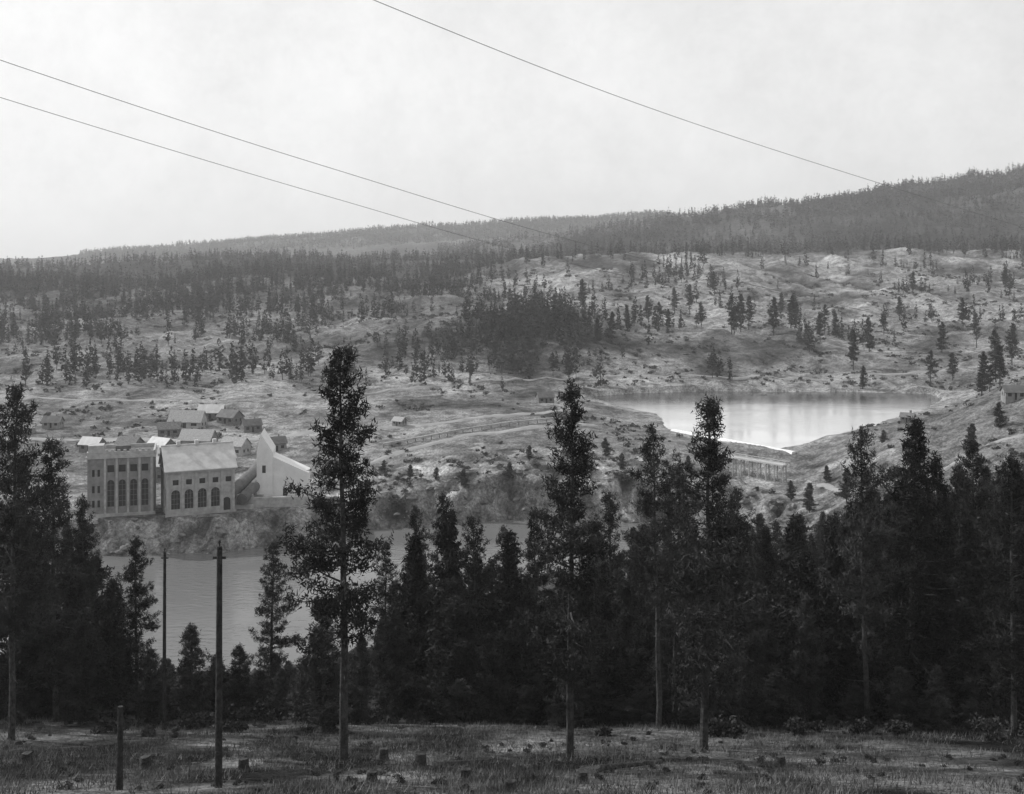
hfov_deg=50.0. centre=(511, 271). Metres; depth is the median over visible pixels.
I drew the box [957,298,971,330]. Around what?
pine tree
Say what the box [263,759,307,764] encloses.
fallen log
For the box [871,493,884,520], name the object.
fir tree
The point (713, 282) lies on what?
pine tree
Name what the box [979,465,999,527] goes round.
fir tree
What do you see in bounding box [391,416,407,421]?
roof
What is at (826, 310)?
pine tree
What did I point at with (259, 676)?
young pine tree
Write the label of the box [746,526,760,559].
pine tree
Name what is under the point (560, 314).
hillside forest
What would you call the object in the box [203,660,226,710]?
young pine tree
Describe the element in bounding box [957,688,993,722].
young pine tree
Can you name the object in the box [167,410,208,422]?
roof
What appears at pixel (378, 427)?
dirt road
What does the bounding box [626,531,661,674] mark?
pine tree
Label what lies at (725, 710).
young pine tree
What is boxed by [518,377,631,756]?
pine tree
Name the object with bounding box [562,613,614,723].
fir tree
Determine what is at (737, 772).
fallen log
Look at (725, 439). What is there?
spillway dam
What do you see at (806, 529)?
pine tree
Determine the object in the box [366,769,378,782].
tree stump
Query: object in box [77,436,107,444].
roof
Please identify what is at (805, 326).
pine tree
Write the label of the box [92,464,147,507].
windows
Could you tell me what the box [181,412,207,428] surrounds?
walls
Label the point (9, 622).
pine tree
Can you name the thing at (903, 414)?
roof
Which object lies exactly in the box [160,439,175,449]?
walls
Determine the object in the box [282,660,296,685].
young pine tree
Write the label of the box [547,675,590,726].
young pine tree
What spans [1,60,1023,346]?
power line wire
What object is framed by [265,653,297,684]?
young pine tree
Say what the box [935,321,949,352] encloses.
pine tree
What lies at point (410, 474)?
young pine tree
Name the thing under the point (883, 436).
young pine tree
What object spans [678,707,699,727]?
young pine tree
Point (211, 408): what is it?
roof
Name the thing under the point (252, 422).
roof
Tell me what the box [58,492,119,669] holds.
pine tree
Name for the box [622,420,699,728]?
pine tree
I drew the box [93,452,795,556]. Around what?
river bank rocks
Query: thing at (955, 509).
pine tree
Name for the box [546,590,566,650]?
fir tree
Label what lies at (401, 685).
young pine tree
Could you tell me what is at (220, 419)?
windows and door
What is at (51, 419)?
roof
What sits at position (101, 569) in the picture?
pine tree
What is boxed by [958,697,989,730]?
young pine tree
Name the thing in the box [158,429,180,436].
walls
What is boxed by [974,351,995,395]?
pine tree
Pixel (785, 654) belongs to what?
pine tree
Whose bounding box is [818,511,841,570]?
fir tree
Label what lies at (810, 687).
young pine tree
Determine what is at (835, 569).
fir tree
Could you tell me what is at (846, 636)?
fir tree
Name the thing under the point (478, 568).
pine tree
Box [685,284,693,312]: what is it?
pine tree
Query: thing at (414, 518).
pine tree
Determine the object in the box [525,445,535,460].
young pine tree
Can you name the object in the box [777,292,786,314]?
pine tree
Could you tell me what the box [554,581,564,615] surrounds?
pine tree
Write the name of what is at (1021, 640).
pine tree
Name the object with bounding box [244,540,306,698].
pine tree
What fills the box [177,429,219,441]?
roof
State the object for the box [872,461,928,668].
pine tree
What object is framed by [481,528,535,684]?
fir tree
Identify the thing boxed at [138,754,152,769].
tree stump
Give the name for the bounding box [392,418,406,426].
walls
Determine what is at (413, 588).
fir tree
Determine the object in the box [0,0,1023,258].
sky
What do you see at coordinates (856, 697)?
young pine tree
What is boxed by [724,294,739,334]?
pine tree
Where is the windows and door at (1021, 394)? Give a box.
[1008,393,1023,399]
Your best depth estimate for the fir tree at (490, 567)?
118.98 m
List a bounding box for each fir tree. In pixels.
[0,532,59,716]
[56,522,82,679]
[372,612,386,684]
[383,527,442,719]
[387,581,399,608]
[411,505,494,723]
[467,578,485,678]
[477,556,507,651]
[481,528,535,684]
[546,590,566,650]
[557,578,574,655]
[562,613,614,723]
[580,520,608,585]
[589,562,602,609]
[641,577,661,634]
[665,532,697,678]
[685,538,773,715]
[767,511,818,678]
[799,523,877,722]
[813,511,826,558]
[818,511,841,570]
[826,415,987,722]
[829,535,870,684]
[831,496,860,676]
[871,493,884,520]
[915,450,993,661]
[915,512,1020,715]
[918,613,942,704]
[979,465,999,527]
[982,461,1023,705]
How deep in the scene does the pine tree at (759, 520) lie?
219.96 m
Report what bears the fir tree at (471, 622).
on the ground terrain at (806, 463)
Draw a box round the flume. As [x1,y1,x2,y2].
[383,417,555,447]
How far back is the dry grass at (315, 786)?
59.02 m
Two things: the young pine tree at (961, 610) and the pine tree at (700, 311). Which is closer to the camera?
the young pine tree at (961, 610)
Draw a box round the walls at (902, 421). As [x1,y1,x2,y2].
[900,415,914,423]
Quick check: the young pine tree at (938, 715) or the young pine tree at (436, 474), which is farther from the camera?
the young pine tree at (436, 474)
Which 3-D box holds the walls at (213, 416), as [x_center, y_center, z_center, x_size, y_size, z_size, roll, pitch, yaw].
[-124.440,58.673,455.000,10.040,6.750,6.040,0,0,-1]
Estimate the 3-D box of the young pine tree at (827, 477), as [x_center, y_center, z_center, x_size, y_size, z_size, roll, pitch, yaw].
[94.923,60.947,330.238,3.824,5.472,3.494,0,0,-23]
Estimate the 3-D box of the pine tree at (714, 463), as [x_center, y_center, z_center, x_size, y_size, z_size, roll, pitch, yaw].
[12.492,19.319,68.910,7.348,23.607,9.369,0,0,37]
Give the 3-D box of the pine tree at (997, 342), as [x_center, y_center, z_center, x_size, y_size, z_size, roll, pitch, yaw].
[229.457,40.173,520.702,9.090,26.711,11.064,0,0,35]
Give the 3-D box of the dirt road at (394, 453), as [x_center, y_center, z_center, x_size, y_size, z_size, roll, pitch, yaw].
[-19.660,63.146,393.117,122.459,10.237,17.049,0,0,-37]
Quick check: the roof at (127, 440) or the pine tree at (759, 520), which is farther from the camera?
the roof at (127, 440)
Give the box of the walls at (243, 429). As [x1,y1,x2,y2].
[241,422,261,432]
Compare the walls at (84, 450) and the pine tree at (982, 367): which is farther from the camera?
the pine tree at (982, 367)
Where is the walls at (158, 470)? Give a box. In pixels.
[156,467,160,481]
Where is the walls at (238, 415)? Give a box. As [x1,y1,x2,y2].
[217,411,243,425]
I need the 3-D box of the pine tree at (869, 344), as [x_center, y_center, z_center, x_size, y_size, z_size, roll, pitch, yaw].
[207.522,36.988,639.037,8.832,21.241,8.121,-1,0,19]
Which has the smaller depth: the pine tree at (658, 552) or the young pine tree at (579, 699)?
the young pine tree at (579, 699)
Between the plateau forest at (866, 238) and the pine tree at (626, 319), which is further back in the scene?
the plateau forest at (866, 238)
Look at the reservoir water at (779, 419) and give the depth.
481.26 m
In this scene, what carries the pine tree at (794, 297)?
on the ground terrain at (806, 463)
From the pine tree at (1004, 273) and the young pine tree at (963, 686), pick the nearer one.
the young pine tree at (963, 686)
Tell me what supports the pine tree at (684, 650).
on the ground terrain at (806, 463)
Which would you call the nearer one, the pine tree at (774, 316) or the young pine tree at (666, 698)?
the young pine tree at (666, 698)
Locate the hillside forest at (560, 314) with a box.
[0,234,1023,388]
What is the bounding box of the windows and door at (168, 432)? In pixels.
[160,430,176,435]
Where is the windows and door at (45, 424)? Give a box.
[44,422,62,427]
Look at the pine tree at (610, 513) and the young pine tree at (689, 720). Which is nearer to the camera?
the young pine tree at (689, 720)
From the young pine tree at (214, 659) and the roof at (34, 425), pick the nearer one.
the young pine tree at (214, 659)
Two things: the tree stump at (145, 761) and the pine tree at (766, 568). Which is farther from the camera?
the pine tree at (766, 568)
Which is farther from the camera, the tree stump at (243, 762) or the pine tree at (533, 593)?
the pine tree at (533, 593)
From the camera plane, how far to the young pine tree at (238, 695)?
95.77 m
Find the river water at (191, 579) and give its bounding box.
[0,519,705,671]
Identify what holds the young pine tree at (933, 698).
on the ground terrain at (806, 463)
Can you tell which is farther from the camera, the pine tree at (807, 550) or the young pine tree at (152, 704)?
the pine tree at (807, 550)
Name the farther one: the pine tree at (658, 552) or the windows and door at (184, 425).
the windows and door at (184, 425)
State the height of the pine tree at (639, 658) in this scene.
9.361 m
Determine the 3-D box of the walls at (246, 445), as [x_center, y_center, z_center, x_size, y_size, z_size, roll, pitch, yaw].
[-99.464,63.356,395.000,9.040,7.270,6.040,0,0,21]
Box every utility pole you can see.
[161,548,168,725]
[213,539,225,787]
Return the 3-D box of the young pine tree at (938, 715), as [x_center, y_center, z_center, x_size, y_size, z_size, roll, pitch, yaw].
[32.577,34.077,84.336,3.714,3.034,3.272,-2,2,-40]
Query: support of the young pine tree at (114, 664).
on the ground terrain at (806, 463)
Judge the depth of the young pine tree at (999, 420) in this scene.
309.58 m
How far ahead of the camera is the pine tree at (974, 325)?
649.61 m
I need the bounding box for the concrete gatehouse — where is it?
[235,428,314,507]
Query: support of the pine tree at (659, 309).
on the ground terrain at (806, 463)
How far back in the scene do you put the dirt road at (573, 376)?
555.64 m
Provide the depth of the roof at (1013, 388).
333.78 m
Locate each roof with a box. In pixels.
[17,422,36,428]
[40,416,64,422]
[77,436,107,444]
[114,436,145,443]
[147,436,175,447]
[156,456,159,466]
[157,421,181,429]
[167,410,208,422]
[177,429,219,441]
[197,404,225,412]
[215,409,244,418]
[221,436,252,446]
[240,418,262,426]
[270,436,287,443]
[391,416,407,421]
[535,391,554,397]
[899,412,915,417]
[999,385,1023,392]
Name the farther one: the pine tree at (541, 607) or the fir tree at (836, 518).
the fir tree at (836, 518)
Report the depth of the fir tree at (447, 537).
95.58 m
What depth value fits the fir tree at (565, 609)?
162.01 m
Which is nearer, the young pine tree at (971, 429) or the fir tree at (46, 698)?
the fir tree at (46, 698)
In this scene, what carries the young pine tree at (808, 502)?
on the ground terrain at (806, 463)
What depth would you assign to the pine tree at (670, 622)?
91.73 m
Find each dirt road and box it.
[0,358,1021,400]
[2,404,585,441]
[311,423,597,483]
[816,433,1023,492]
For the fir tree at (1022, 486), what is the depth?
100.21 m
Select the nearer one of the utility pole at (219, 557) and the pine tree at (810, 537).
the utility pole at (219, 557)
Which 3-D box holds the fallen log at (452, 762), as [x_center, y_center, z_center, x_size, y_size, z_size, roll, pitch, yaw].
[-2.617,27.488,61.480,4.289,1.340,0.274,0,0,-45]
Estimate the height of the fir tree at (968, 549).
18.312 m
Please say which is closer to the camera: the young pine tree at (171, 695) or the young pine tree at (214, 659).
the young pine tree at (171, 695)
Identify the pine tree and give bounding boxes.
[0,378,71,740]
[0,464,50,603]
[0,465,34,693]
[2,435,92,719]
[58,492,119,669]
[58,555,114,687]
[71,577,139,714]
[114,534,162,719]
[129,647,171,718]
[142,672,179,719]
[151,658,179,683]
[167,622,225,718]
[167,658,176,682]
[203,655,231,687]
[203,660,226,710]
[207,664,232,706]
[222,643,262,721]
[238,667,281,720]
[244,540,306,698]
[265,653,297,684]
[267,666,295,720]
[276,341,393,761]
[282,655,316,715]
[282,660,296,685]
[292,607,361,732]
[336,636,377,724]
[338,652,365,682]
[362,540,401,689]
[370,652,400,710]
[371,606,424,723]
[378,460,387,471]
[388,504,439,638]
[406,464,415,478]
[408,552,438,645]
[421,490,462,655]
[421,577,483,719]
[432,467,439,479]
[437,515,506,675]
[443,678,478,723]
[457,469,469,485]
[465,545,486,600]
[479,525,526,624]
[502,462,512,478]
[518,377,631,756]
[518,505,565,648]
[519,599,584,724]
[524,576,543,605]
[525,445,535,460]
[542,669,595,726]
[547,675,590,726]
[548,352,559,370]
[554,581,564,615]
[562,353,574,377]
[574,278,588,304]
[579,489,651,633]
[592,554,601,566]
[593,318,604,343]
[601,437,613,456]
[603,697,635,726]
[604,311,616,342]
[616,453,626,469]
[616,620,663,709]
[621,305,631,331]
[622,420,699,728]
[622,527,649,579]
[624,550,638,579]
[624,682,655,726]
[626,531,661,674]
[638,608,665,674]
[639,444,647,461]
[640,463,719,725]
[642,295,653,322]
[645,673,681,725]
[648,618,680,684]
[652,544,662,572]
[653,302,665,325]
[653,576,667,623]
[660,528,676,561]
[662,393,773,749]
[664,309,673,330]
[664,567,717,698]
[668,287,679,311]
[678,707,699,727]
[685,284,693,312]
[685,455,694,471]
[691,699,700,722]
[692,486,766,633]
[696,301,706,326]
[699,659,743,724]
[699,703,727,722]
[710,271,718,294]
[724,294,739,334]
[728,307,741,334]
[734,293,747,331]
[736,519,771,626]
[742,523,784,668]
[745,295,756,329]
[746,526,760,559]
[752,513,764,553]
[753,526,778,618]
[758,670,805,727]
[766,297,780,335]
[769,560,802,694]
[771,521,785,579]
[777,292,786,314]
[777,548,846,721]
[781,533,816,577]
[782,511,820,605]
[784,593,831,722]
[785,480,797,500]
[786,295,797,327]
[792,292,798,309]
[793,301,800,326]
[800,323,811,349]
[800,482,818,512]
[800,522,809,540]
[805,532,822,564]
[809,513,842,630]
[814,313,825,341]
[819,304,829,333]
[822,424,916,718]
[822,465,833,481]
[831,311,842,337]
[833,468,851,502]
[837,683,882,725]
[840,578,893,689]
[845,328,861,369]
[846,504,876,577]
[858,365,870,388]
[859,486,874,514]
[862,317,876,351]
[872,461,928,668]
[878,430,887,442]
[879,312,886,329]
[880,516,928,637]
[884,639,924,695]
[884,665,925,727]
[893,296,904,318]
[894,669,929,725]
[908,271,917,293]
[913,664,956,727]
[915,696,956,732]
[920,578,989,720]
[924,350,938,385]
[924,686,951,724]
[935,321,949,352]
[937,690,959,727]
[939,461,982,573]
[943,436,1017,674]
[946,352,958,380]
[954,678,987,724]
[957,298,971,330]
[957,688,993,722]
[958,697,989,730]
[962,451,1023,736]
[965,423,979,449]
[967,313,981,347]
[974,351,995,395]
[981,367,995,391]
[987,328,1006,381]
[989,345,1009,386]
[992,402,1009,427]
[995,470,1006,499]
[995,483,1006,527]
[1000,266,1011,287]
[1003,322,1020,364]
[1010,588,1023,673]
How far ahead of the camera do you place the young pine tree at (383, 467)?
361.94 m
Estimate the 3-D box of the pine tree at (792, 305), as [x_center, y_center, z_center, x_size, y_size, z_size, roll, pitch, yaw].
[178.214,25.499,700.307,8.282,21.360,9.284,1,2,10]
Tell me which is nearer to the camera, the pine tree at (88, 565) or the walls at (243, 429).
the pine tree at (88, 565)
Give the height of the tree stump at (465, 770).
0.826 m
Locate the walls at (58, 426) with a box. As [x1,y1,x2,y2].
[42,418,63,428]
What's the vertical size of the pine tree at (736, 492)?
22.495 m
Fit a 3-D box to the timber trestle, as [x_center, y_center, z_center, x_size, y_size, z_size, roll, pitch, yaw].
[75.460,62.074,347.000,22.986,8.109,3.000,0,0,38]
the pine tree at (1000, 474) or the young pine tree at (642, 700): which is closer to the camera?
the young pine tree at (642, 700)
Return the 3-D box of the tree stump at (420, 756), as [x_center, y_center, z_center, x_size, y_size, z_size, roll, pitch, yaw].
[-4.825,25.982,57.966,0.924,1.248,0.956,0,0,0]
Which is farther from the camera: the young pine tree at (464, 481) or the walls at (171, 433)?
the walls at (171, 433)
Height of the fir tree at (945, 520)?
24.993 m
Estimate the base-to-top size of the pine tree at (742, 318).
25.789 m
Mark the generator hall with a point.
(121, 479)
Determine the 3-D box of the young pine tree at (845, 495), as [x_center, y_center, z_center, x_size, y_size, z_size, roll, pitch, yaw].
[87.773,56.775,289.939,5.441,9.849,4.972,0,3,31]
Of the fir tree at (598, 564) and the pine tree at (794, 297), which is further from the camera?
the pine tree at (794, 297)
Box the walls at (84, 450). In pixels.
[79,439,105,452]
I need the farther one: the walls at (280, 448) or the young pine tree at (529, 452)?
the walls at (280, 448)
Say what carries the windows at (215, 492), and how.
in the powerhouse
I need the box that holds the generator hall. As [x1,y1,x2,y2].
[86,443,157,517]
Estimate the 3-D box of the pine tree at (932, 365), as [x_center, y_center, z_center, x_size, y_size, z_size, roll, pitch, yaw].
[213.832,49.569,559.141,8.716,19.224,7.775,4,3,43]
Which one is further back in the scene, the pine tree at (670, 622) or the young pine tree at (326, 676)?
the pine tree at (670, 622)
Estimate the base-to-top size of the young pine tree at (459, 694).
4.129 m
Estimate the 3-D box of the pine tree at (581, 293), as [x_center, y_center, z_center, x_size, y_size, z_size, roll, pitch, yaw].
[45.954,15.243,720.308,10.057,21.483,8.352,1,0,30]
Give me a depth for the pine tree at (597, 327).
629.53 m
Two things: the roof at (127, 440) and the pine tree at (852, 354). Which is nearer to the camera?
the roof at (127, 440)
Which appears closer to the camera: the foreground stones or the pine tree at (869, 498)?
the foreground stones
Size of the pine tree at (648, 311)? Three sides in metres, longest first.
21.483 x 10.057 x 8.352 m
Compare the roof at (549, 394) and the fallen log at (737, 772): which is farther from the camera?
the roof at (549, 394)
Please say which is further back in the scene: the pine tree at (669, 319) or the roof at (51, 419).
the pine tree at (669, 319)
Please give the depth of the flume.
407.76 m
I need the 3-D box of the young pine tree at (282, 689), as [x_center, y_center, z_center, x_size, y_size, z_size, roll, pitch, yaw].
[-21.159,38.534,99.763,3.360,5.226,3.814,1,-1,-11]
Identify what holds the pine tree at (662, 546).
on the ground terrain at (806, 463)
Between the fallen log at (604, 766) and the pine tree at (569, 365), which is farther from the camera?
the pine tree at (569, 365)
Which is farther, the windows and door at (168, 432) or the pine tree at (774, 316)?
the pine tree at (774, 316)
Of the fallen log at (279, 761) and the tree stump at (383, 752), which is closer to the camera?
the fallen log at (279, 761)
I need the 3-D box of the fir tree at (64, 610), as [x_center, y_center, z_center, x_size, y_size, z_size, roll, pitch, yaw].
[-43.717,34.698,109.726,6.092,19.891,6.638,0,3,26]
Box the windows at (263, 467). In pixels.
[262,465,299,495]
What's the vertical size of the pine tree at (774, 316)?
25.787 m
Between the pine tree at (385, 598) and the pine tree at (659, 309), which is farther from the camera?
the pine tree at (659, 309)
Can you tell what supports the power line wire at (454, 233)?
attached to the power line tower
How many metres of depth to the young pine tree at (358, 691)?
87.63 m
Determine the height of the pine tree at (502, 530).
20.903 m
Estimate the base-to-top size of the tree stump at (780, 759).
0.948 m
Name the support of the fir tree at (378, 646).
on the ground terrain at (806, 463)
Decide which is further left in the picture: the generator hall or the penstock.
the generator hall
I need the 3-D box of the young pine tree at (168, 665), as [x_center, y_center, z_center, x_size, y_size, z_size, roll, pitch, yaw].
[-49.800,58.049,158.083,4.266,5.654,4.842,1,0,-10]
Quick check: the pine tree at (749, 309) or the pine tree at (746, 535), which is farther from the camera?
the pine tree at (749, 309)
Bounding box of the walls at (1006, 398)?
[1001,387,1023,403]
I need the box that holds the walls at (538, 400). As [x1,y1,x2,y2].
[536,395,553,402]
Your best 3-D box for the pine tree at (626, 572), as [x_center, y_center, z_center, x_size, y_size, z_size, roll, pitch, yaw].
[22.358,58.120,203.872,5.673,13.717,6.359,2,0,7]
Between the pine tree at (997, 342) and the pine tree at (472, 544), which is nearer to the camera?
the pine tree at (472, 544)
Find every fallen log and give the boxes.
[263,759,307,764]
[435,759,492,765]
[600,759,662,769]
[713,769,767,776]
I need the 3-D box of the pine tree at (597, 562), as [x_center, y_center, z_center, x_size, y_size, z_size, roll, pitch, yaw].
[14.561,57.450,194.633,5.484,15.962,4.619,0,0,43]
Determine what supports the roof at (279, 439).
on the walls at (280, 448)
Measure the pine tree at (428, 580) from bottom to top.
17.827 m
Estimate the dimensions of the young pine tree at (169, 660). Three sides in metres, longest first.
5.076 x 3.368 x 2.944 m
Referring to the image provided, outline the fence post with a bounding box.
[116,705,122,789]
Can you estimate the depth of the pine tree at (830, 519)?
124.36 m
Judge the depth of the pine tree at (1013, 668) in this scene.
79.83 m
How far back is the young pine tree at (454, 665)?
93.68 m
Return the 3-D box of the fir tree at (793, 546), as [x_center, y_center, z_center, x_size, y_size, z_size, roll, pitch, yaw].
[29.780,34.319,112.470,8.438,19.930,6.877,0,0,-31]
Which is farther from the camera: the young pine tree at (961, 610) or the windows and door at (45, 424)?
the windows and door at (45, 424)
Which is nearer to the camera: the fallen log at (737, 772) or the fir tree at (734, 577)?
the fallen log at (737, 772)
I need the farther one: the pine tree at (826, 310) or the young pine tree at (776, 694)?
the pine tree at (826, 310)
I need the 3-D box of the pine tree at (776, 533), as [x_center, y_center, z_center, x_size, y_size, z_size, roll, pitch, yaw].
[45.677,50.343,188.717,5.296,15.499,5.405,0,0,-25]
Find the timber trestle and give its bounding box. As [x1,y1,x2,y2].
[717,451,786,482]
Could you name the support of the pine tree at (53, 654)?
on the ground terrain at (806, 463)
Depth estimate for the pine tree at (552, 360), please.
569.48 m
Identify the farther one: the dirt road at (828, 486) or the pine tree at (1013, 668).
the dirt road at (828, 486)
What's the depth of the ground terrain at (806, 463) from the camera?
507.44 m
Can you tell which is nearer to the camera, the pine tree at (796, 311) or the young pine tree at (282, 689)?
the young pine tree at (282, 689)
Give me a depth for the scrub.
610.50 m
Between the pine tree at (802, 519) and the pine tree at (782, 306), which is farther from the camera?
the pine tree at (782, 306)
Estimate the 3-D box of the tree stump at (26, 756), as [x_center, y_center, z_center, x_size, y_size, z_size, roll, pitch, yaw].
[-26.541,26.742,59.992,0.766,0.930,0.868,0,0,0]
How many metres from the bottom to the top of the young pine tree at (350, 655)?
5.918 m
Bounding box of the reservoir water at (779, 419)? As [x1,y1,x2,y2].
[593,391,941,447]
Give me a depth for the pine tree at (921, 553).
102.84 m
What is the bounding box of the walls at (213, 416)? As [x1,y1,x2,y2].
[206,407,224,419]
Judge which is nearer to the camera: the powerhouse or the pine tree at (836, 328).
the powerhouse
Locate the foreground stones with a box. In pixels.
[37,725,1016,793]
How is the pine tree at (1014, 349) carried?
on the ground terrain at (806, 463)
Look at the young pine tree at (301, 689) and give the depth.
89.66 m
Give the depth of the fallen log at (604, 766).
59.27 m
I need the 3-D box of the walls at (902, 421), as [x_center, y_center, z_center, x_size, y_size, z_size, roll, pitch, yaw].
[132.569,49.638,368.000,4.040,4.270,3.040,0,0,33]
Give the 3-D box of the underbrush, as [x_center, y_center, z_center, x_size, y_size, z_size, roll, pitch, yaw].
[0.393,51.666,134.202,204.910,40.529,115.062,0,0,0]
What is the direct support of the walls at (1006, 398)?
on the ground terrain at (806, 463)
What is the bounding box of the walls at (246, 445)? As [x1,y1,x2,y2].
[234,439,250,455]
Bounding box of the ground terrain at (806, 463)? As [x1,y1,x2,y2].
[0,173,1023,793]
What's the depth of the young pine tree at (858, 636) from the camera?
99.94 m
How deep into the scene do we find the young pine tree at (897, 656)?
91.94 m
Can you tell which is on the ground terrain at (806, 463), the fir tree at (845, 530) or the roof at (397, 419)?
the fir tree at (845, 530)
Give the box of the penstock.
[235,462,263,508]
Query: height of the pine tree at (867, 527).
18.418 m
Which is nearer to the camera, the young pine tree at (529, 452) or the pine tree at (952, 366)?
the young pine tree at (529, 452)
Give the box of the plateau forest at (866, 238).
[1,177,1023,288]
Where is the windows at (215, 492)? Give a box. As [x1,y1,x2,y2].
[171,476,230,509]
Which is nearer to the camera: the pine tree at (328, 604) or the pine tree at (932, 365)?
the pine tree at (328, 604)
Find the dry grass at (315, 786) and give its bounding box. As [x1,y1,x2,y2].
[0,715,1023,793]
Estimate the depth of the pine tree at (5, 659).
85.98 m
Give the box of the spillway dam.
[671,429,795,453]
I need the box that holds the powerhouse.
[158,438,237,516]
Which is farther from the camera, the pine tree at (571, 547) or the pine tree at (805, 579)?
the pine tree at (805, 579)
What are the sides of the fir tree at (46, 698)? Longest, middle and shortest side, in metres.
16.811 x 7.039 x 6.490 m
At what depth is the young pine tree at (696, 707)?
88.39 m
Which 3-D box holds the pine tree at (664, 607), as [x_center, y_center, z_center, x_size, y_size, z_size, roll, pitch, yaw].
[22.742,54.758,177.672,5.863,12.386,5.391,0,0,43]
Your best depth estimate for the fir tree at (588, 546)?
223.92 m
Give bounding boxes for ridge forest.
[79,209,696,263]
[436,162,1023,256]
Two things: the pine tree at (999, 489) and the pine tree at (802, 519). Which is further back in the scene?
the pine tree at (999, 489)
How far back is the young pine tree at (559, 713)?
86.14 m
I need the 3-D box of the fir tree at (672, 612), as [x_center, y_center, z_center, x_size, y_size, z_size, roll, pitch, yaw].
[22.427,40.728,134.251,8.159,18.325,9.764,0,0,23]
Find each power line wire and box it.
[0,97,1023,360]
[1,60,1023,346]
[374,0,1023,227]
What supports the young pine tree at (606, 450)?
on the ground terrain at (806, 463)
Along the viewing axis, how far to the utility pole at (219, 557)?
46.90 m
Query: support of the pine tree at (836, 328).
on the ground terrain at (806, 463)
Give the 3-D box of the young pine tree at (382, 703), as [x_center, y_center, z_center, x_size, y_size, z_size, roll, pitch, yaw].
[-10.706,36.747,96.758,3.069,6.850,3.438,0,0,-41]
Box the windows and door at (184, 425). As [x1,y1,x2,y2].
[182,422,205,427]
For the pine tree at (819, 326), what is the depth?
659.34 m
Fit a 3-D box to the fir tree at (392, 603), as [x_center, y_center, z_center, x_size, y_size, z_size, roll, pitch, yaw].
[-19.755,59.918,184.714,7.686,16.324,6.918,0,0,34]
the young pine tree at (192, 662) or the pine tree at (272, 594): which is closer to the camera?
the young pine tree at (192, 662)
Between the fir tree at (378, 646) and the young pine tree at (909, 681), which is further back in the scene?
the fir tree at (378, 646)
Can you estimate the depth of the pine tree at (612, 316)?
639.30 m
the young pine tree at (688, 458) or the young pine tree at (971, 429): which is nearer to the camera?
the young pine tree at (971, 429)
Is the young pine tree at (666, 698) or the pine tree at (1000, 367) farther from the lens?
the pine tree at (1000, 367)
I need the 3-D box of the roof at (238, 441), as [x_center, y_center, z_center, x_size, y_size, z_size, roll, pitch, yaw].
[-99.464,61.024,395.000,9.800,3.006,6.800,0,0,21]
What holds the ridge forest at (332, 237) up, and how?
on the ground terrain at (806, 463)
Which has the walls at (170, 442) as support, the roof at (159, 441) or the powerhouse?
the roof at (159, 441)
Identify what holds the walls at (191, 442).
on the ground terrain at (806, 463)
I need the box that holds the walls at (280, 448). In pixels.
[275,444,286,450]
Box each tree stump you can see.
[20,751,33,763]
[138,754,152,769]
[237,756,250,771]
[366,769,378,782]
[378,747,389,760]
[413,750,426,769]
[460,766,471,778]
[504,778,516,791]
[576,767,588,783]
[775,754,786,767]
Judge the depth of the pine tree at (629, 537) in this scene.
208.74 m
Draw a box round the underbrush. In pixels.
[0,589,1023,740]
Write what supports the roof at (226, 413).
on the walls at (238, 415)
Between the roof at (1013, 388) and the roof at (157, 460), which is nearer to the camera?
the roof at (1013, 388)
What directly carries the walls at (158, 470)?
on the ground terrain at (806, 463)
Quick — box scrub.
[0,263,1023,570]
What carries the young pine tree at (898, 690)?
on the ground terrain at (806, 463)
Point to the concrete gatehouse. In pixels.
(275, 469)
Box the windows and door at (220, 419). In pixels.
[219,418,240,423]
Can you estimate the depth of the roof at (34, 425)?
429.25 m
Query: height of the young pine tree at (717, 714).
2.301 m
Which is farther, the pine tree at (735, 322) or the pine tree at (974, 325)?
the pine tree at (735, 322)
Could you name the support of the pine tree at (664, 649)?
on the ground terrain at (806, 463)
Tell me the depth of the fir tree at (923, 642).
91.77 m
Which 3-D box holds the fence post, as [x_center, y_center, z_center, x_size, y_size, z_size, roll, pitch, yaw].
[-16.460,20.476,46.000,0.319,4.487,0.319,0,0,0]
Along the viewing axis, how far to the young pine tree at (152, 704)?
85.71 m
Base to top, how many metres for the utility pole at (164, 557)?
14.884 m
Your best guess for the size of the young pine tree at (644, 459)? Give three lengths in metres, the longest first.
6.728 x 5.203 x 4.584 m
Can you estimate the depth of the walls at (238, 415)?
442.30 m
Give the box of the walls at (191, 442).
[181,431,217,443]
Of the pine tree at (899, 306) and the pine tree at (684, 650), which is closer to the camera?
the pine tree at (684, 650)
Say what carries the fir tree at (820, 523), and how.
on the ground terrain at (806, 463)
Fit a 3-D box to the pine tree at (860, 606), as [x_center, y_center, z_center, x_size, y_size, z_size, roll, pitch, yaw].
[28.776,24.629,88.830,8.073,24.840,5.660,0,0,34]
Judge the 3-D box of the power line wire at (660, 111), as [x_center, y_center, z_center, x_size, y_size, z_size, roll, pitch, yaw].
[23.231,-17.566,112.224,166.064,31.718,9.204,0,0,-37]
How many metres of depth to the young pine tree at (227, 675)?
100.76 m
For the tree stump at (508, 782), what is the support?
on the ground terrain at (806, 463)
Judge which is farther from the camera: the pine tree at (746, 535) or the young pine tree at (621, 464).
the young pine tree at (621, 464)
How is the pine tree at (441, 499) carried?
on the ground terrain at (806, 463)
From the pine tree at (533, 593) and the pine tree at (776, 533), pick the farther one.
the pine tree at (776, 533)

